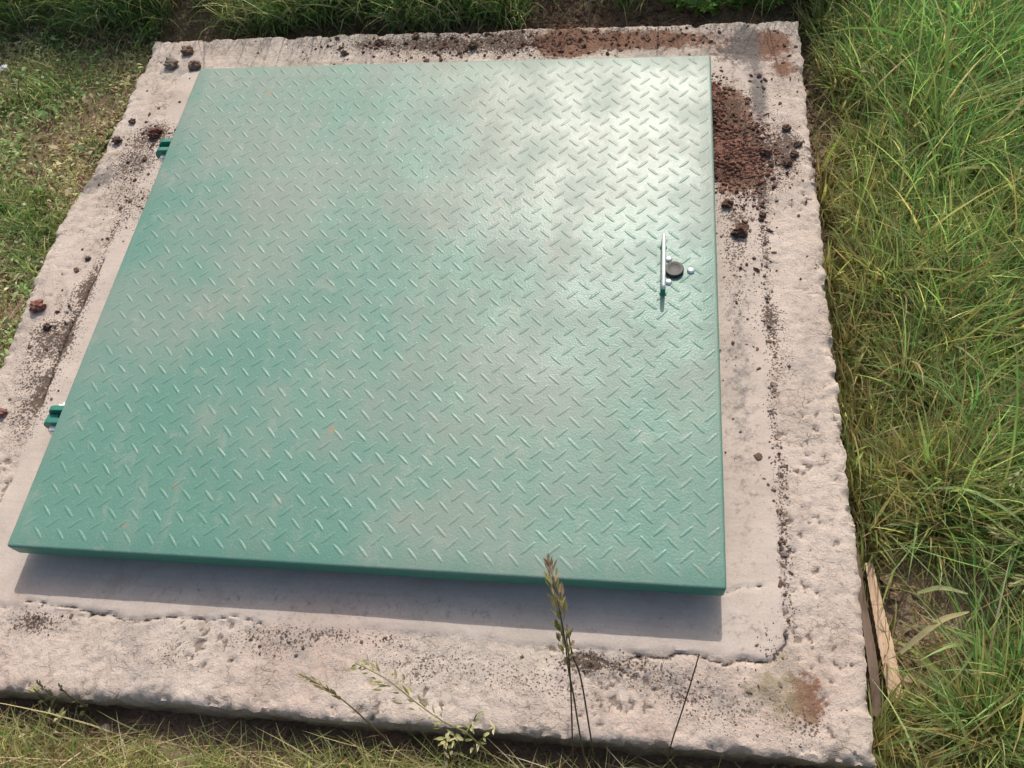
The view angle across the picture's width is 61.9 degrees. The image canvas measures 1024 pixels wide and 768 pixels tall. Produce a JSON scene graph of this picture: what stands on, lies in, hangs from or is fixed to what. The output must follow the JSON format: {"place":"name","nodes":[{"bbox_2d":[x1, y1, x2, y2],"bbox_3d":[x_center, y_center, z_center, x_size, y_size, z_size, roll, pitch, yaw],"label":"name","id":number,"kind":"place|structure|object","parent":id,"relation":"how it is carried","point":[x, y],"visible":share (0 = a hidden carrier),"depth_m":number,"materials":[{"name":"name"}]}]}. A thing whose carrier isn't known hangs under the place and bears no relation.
{"place":"outdoors","nodes":[
{"label":"outdoors","id":0,"kind":"place"},
{"bbox_2d":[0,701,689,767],"bbox_3d":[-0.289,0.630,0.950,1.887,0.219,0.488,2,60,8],"label":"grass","id":1,"kind":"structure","parent":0,"point":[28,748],"depth_m":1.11,"materials":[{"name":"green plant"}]},
{"bbox_2d":[0,696,735,767],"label":"dry grass","id":2,"kind":"structure","parent":0,"point":[109,759],"depth_m":1.12,"materials":[{"name":"beige plant"}]},
{"bbox_2d":[0,0,1023,767],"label":"ground","id":3,"kind":"structure","parent":0,"point":[182,722],"depth_m":1.19,"materials":[{"name":"green plant"}]},
{"bbox_2d":[0,185,6,215],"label":"leafy weed","id":4,"kind":"object","parent":3,"relation":"on","point":[2,208],"visible":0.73,"depth_m":1.70,"materials":[{"name":"green plant"}]},
{"bbox_2d":[0,65,36,112],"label":"leafy weed","id":5,"kind":"object","parent":3,"relation":"on","point":[14,87],"visible":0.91,"depth_m":1.85,"materials":[{"name":"green plant"}]},
{"bbox_2d":[0,8,39,43],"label":"leafy weed","id":6,"kind":"object","parent":3,"relation":"on","point":[3,19],"visible":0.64,"depth_m":1.97,"materials":[{"name":"green plant"}]},
{"bbox_2d":[12,185,48,217],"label":"leafy weed","id":7,"kind":"object","parent":3,"relation":"on","point":[42,197],"visible":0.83,"depth_m":1.70,"materials":[{"name":"green plant"}]},
{"bbox_2d":[20,215,62,246],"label":"leafy weed","id":8,"kind":"object","parent":3,"relation":"on","point":[43,225],"visible":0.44,"depth_m":1.67,"materials":[{"name":"green plant"}]},
{"bbox_2d":[19,685,65,739],"bbox_3d":[-0.625,0.453,1.164,0.072,0.100,0.065,2,60,8],"label":"leafy weed","id":9,"kind":"object","parent":3,"relation":"on","point":[46,702],"visible":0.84,"depth_m":1.16,"materials":[{"name":"green plant"}]},
{"bbox_2d":[36,679,81,711],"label":"grass stalk","id":10,"kind":"object","parent":3,"relation":"on","point":[43,689],"depth_m":1.13,"materials":[{"name":"green plant"}]},
{"bbox_2d":[0,104,121,363],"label":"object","id":11,"kind":"object","parent":3,"relation":"on","point":[44,142],"visible":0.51,"depth_m":1.78,"materials":[{"name":"green plant"}]},
{"bbox_2d":[40,703,91,757],"bbox_3d":[-0.595,0.468,1.166,0.105,0.050,0.062,13,62,14],"label":"leafy weed","id":12,"kind":"object","parent":3,"relation":"on","point":[76,726],"visible":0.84,"depth_m":1.17,"materials":[{"name":"green plant"}]},
{"bbox_2d":[46,4,90,44],"bbox_3d":[-0.999,-0.813,1.944,0.137,0.063,0.087,39,71,25],"label":"leafy weed","id":13,"kind":"object","parent":3,"relation":"on","point":[79,37],"visible":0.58,"depth_m":1.95,"materials":[{"name":"green plant"}]},
{"bbox_2d":[58,683,104,715],"bbox_3d":[-0.581,0.427,1.154,0.010,0.123,0.022,2,60,8],"label":"grass stalk","id":14,"kind":"object","parent":3,"relation":"on","point":[62,690],"depth_m":1.13,"materials":[{"name":"green plant"}]},
{"bbox_2d":[0,8,169,368],"bbox_3d":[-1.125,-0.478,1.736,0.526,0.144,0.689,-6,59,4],"label":"grass","id":15,"kind":"structure","parent":3,"relation":"on","point":[34,201],"depth_m":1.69,"materials":[{"name":"green plant"}]},
{"bbox_2d":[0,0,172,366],"bbox_3d":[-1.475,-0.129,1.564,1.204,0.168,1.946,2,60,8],"label":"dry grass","id":16,"kind":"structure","parent":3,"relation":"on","point":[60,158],"depth_m":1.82,"materials":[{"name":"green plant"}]},
{"bbox_2d":[83,128,112,156],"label":"leafy weed","id":17,"kind":"object","parent":3,"relation":"on","point":[107,137],"visible":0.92,"depth_m":1.78,"materials":[{"name":"green plant"}]},
{"bbox_2d":[100,724,110,733],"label":"pebble","id":18,"kind":"object","parent":3,"relation":"on","point":[106,728],"visible":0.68,"depth_m":1.18,"materials":[{"name":"stone"}]},
{"bbox_2d":[89,10,156,56],"bbox_3d":[-0.877,-0.785,1.929,0.165,0.063,0.103,-15,59,-2],"label":"leafy weed","id":19,"kind":"object","parent":3,"relation":"on","point":[142,31],"visible":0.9,"depth_m":1.93,"materials":[{"name":"green plant"}]},
{"bbox_2d":[4,702,678,767],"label":"soil crumbs","id":20,"kind":"object","parent":3,"relation":"on","point":[410,741],"visible":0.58,"depth_m":1.15,"materials":[{"name":"brown soil"}]},
{"bbox_2d":[295,672,395,747],"bbox_3d":[-0.201,0.404,1.065,0.097,0.216,0.014,29,67,22],"label":"grass stalk","id":21,"kind":"object","parent":3,"relation":"on","point":[331,691],"depth_m":0.99,"materials":[{"name":"plant"}]},
{"bbox_2d":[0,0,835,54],"bbox_3d":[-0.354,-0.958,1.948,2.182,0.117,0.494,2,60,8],"label":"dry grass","id":22,"kind":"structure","parent":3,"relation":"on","point":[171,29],"depth_m":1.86,"materials":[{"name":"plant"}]},
{"bbox_2d":[348,654,491,757],"bbox_3d":[-0.108,0.400,1.048,0.163,0.229,0.037,30,68,22],"label":"grass stalk","id":23,"kind":"object","parent":3,"relation":"on","point":[374,683],"depth_m":0.99,"materials":[{"name":"green plant"}]},
{"bbox_2d":[148,0,703,60],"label":"soil crumbs","id":24,"kind":"object","parent":3,"relation":"on","point":[659,9],"visible":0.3,"depth_m":1.83,"materials":[{"name":"brown soil"}]},
{"bbox_2d":[0,21,876,767],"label":"concrete base","id":25,"kind":"object","parent":3,"relation":"on","point":[130,635],"visible":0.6,"depth_m":1.17,"materials":[{"name":"grey concrete"}]},
{"bbox_2d":[0,408,7,416],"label":"soil clod","id":26,"kind":"object","parent":25,"relation":"on","point":[3,411],"visible":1,"depth_m":1.39,"materials":[{"name":"brown soil"}]},
{"bbox_2d":[29,299,46,312],"bbox_3d":[-0.836,-0.138,1.502,0.032,0.022,0.025,-12,59,0],"label":"soil clod","id":27,"kind":"object","parent":25,"relation":"on","point":[35,306],"visible":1,"depth_m":1.50,"materials":[{"name":"brown soil"}]},
{"bbox_2d":[42,322,51,329],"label":"soil clod","id":28,"kind":"object","parent":25,"relation":"on","point":[46,326],"visible":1,"depth_m":1.48,"materials":[{"name":"brown soil"}]},
{"bbox_2d":[8,73,190,399],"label":"soil crumbs","id":29,"kind":"object","parent":25,"relation":"on","point":[76,269],"visible":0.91,"depth_m":1.61,"materials":[{"name":"brown soil"}]},
{"bbox_2d":[111,136,122,143],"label":"soil clod","id":30,"kind":"object","parent":25,"relation":"on","point":[116,140],"visible":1,"depth_m":1.70,"materials":[{"name":"brown soil"}]},
{"bbox_2d":[128,118,135,123],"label":"soil clod","id":31,"kind":"object","parent":25,"relation":"on","point":[131,120],"visible":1,"depth_m":1.73,"materials":[{"name":"brown soil"}]},
{"bbox_2d":[148,127,162,138],"bbox_3d":[-0.710,-0.500,1.699,0.028,0.024,0.028,2,60,8],"label":"soil clod","id":32,"kind":"object","parent":25,"relation":"on","point":[154,133],"visible":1,"depth_m":1.69,"materials":[{"name":"brown soil"}]},
{"bbox_2d":[163,57,178,69],"bbox_3d":[-0.720,-0.678,1.802,0.028,0.023,0.028,29,67,22],"label":"stone","id":33,"kind":"object","parent":25,"relation":"on","point":[170,63],"visible":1,"depth_m":1.80,"materials":[{"name":"stone"}]},
{"bbox_2d":[180,45,193,55],"bbox_3d":[-0.694,-0.712,1.823,0.028,0.018,0.024,2,60,8],"label":"soil clod","id":34,"kind":"object","parent":25,"relation":"on","point":[187,50],"visible":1,"depth_m":1.82,"materials":[{"name":"brown soil"}]},
{"bbox_2d":[188,60,200,70],"bbox_3d":[-0.667,-0.670,1.793,0.027,0.021,0.025,-12,59,0],"label":"soil clod","id":35,"kind":"object","parent":25,"relation":"on","point":[194,65],"visible":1,"depth_m":1.79,"materials":[{"name":"brown soil"}]},
{"bbox_2d":[340,49,347,55],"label":"soil clod","id":36,"kind":"object","parent":25,"relation":"on","point":[344,52],"visible":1,"depth_m":1.76,"materials":[{"name":"brown soil"}]},
{"bbox_2d":[8,55,726,595],"bbox_3d":[-0.194,-0.180,1.406,1.038,0.091,1.001,2,60,8],"label":"metal hatch","id":37,"kind":"object","parent":25,"relation":"on","point":[456,321],"visible":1,"depth_m":1.32,"materials":[{"name":"green paint"}]},
{"bbox_2d":[374,39,383,45],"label":"soil clod","id":38,"kind":"object","parent":25,"relation":"on","point":[379,42],"visible":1,"depth_m":1.76,"materials":[{"name":"brown soil"}]},
{"bbox_2d":[412,32,418,38],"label":"soil clod","id":39,"kind":"object","parent":25,"relation":"on","point":[415,35],"visible":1,"depth_m":1.76,"materials":[{"name":"brown soil"}]},
{"bbox_2d":[12,604,847,747],"bbox_3d":[-0.153,0.358,1.132,1.163,0.011,0.148,2,60,8],"label":"grit","id":40,"kind":"object","parent":25,"relation":"on","point":[522,656],"visible":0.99,"depth_m":1.09,"materials":[{"name":"gravel"}]},
{"bbox_2d":[468,41,476,48],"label":"soil clod","id":41,"kind":"object","parent":25,"relation":"on","point":[472,44],"visible":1,"depth_m":1.73,"materials":[{"name":"brown soil"}]},
{"bbox_2d":[246,26,738,64],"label":"soil crumbs","id":42,"kind":"object","parent":25,"relation":"on","point":[543,40],"visible":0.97,"depth_m":1.72,"materials":[{"name":"brown soil"}]},
{"bbox_2d":[721,199,733,207],"bbox_3d":[0.366,-0.305,1.448,0.022,0.014,0.018,2,60,8],"label":"soil clod","id":43,"kind":"object","parent":25,"relation":"on","point":[727,203],"visible":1,"depth_m":1.44,"materials":[{"name":"brown soil"}]},
{"bbox_2d":[730,224,747,237],"bbox_3d":[0.376,-0.255,1.413,0.030,0.021,0.026,2,60,8],"label":"soil clod","id":44,"kind":"object","parent":25,"relation":"on","point":[740,230],"visible":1,"depth_m":1.41,"materials":[{"name":"brown soil"}]},
{"bbox_2d":[739,220,748,225],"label":"soil clod","id":45,"kind":"object","parent":25,"relation":"on","point":[744,222],"visible":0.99,"depth_m":1.42,"materials":[{"name":"brown soil"}]},
{"bbox_2d":[711,60,788,241],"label":"loose soil","id":46,"kind":"structure","parent":25,"relation":"on","point":[731,156],"depth_m":1.50,"materials":[{"name":"brown soil"}]},
{"bbox_2d":[759,212,766,217],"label":"soil clod","id":47,"kind":"object","parent":25,"relation":"on","point":[762,214],"visible":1,"depth_m":1.43,"materials":[{"name":"brown soil"}]},
{"bbox_2d":[715,25,816,508],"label":"soil crumbs","id":48,"kind":"object","parent":25,"relation":"on","point":[758,456],"visible":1,"depth_m":1.49,"materials":[{"name":"brown soil"}]},
{"bbox_2d":[760,146,772,156],"bbox_3d":[0.447,-0.408,1.501,0.022,0.017,0.022,2,60,8],"label":"soil clod","id":49,"kind":"object","parent":25,"relation":"on","point":[767,150],"visible":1,"depth_m":1.50,"materials":[{"name":"soil"}]},
{"bbox_2d":[751,191,799,621],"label":"gravel crumbs","id":50,"kind":"object","parent":25,"relation":"on","point":[783,553],"visible":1,"depth_m":1.20,"materials":[{"name":"gravel"}]},
{"bbox_2d":[782,124,791,131],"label":"soil clod","id":51,"kind":"object","parent":25,"relation":"on","point":[786,127],"visible":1,"depth_m":1.52,"materials":[{"name":"brown soil"}]},
{"bbox_2d":[782,157,792,166],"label":"soil clod","id":52,"kind":"object","parent":25,"relation":"on","point":[787,161],"visible":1,"depth_m":1.48,"materials":[{"name":"brown soil"}]},
{"bbox_2d":[790,150,798,156],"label":"soil clod","id":53,"kind":"object","parent":25,"relation":"on","point":[794,153],"visible":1,"depth_m":1.49,"materials":[{"name":"brown soil"}]},
{"bbox_2d":[794,140,802,147],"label":"soil clod","id":54,"kind":"object","parent":25,"relation":"on","point":[797,143],"visible":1,"depth_m":1.50,"materials":[{"name":"brown soil"}]},
{"bbox_2d":[0,0,878,53],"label":"grass","id":55,"kind":"structure","parent":3,"relation":"on","point":[275,15],"depth_m":1.87,"materials":[{"name":"green plant"}]},
{"bbox_2d":[434,711,494,767],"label":"leafy weed","id":56,"kind":"object","parent":3,"relation":"on","point":[447,739],"visible":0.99,"depth_m":1.07,"materials":[{"name":"green plant"}]},
{"bbox_2d":[543,553,595,767],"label":"grass stalk","id":57,"kind":"object","parent":3,"relation":"on","point":[559,602],"depth_m":0.72,"materials":[{"name":"green plant"}]},
{"bbox_2d":[578,0,590,27],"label":"grass blade","id":58,"kind":"object","parent":3,"relation":"on","point":[586,19],"visible":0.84,"depth_m":1.79,"materials":[{"name":"green plant"}]},
{"bbox_2d":[665,654,699,767],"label":"grass stalk","id":59,"kind":"object","parent":3,"relation":"on","point":[682,710],"depth_m":0.85,"materials":[{"name":"brown plant"}]},
{"bbox_2d":[661,0,721,16],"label":"leafy weed","id":60,"kind":"object","parent":3,"relation":"on","point":[679,6],"visible":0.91,"depth_m":1.78,"materials":[{"name":"green plant"}]},
{"bbox_2d":[681,0,748,15],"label":"leafy weed","id":61,"kind":"object","parent":3,"relation":"on","point":[733,5],"visible":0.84,"depth_m":1.77,"materials":[{"name":"green plant"}]},
{"bbox_2d":[747,0,785,12],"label":"leafy weed","id":62,"kind":"object","parent":3,"relation":"on","point":[765,7],"visible":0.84,"depth_m":1.77,"materials":[{"name":"green plant"}]},
{"bbox_2d":[791,18,944,767],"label":"soil crumbs","id":63,"kind":"object","parent":3,"relation":"on","point":[900,598],"visible":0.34,"depth_m":1.48,"materials":[{"name":"brown soil"}]},
{"bbox_2d":[859,61,878,117],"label":"grass stalk","id":64,"kind":"object","parent":3,"relation":"on","point":[862,69],"depth_m":1.50,"materials":[{"name":"green plant"}]},
{"bbox_2d":[856,554,882,715],"bbox_3d":[0.471,0.329,1.135,0.014,0.022,0.212,0,60,7],"label":"weathered board","id":65,"kind":"object","parent":3,"relation":"on","point":[872,670],"visible":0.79,"depth_m":1.11,"materials":[{"name":"wood"}]},
{"bbox_2d":[865,563,902,702],"bbox_3d":[0.491,0.326,1.132,0.020,0.014,0.184,-3,59,6],"label":"wooden board","id":66,"kind":"object","parent":3,"relation":"on","point":[884,648],"visible":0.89,"depth_m":1.12,"materials":[{"name":"beige wood"}]},
{"bbox_2d":[780,0,1023,767],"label":"dry grass","id":67,"kind":"structure","parent":3,"relation":"on","point":[918,562],"depth_m":1.16,"materials":[{"name":"beige plant"}]},
{"bbox_2d":[899,611,969,653],"bbox_3d":[0.525,0.304,1.063,0.101,0.023,0.012,-27,60,-9],"label":"dead leaf","id":68,"kind":"object","parent":67,"relation":"on","point":[926,630],"visible":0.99,"depth_m":1.06,"materials":[{"name":"beige plant"}]},
{"bbox_2d":[917,585,967,593],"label":"dead leaf","id":69,"kind":"object","parent":67,"relation":"on","point":[934,588],"visible":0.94,"depth_m":1.08,"materials":[{"name":"plant"}]},
{"bbox_2d":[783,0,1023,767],"bbox_3d":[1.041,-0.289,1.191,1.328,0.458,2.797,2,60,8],"label":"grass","id":70,"kind":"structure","parent":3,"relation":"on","point":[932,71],"depth_m":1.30,"materials":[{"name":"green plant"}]},
{"bbox_2d":[921,486,1023,524],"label":"dead leaf","id":71,"kind":"object","parent":70,"relation":"on","point":[997,504],"visible":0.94,"depth_m":1.10,"materials":[{"name":"green plant"}]},
{"bbox_2d":[983,0,990,45],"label":"grass stalk","id":72,"kind":"object","parent":3,"relation":"on","point":[987,11],"depth_m":1.52,"materials":[{"name":"green plant"}]},
{"bbox_2d":[984,521,1022,542],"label":"grass stalk","id":73,"kind":"object","parent":3,"relation":"on","point":[1003,528],"depth_m":1.08,"materials":[{"name":"plant"}]},
{"bbox_2d":[1005,468,1023,488],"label":"grass stalk","id":74,"kind":"object","parent":3,"relation":"on","point":[1009,481],"depth_m":1.10,"materials":[{"name":"plant"}]},
{"bbox_2d":[1008,575,1023,593],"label":"grass stalk","id":75,"kind":"object","parent":3,"relation":"on","point":[1011,584],"depth_m":1.05,"materials":[{"name":"plant"}]}
]}

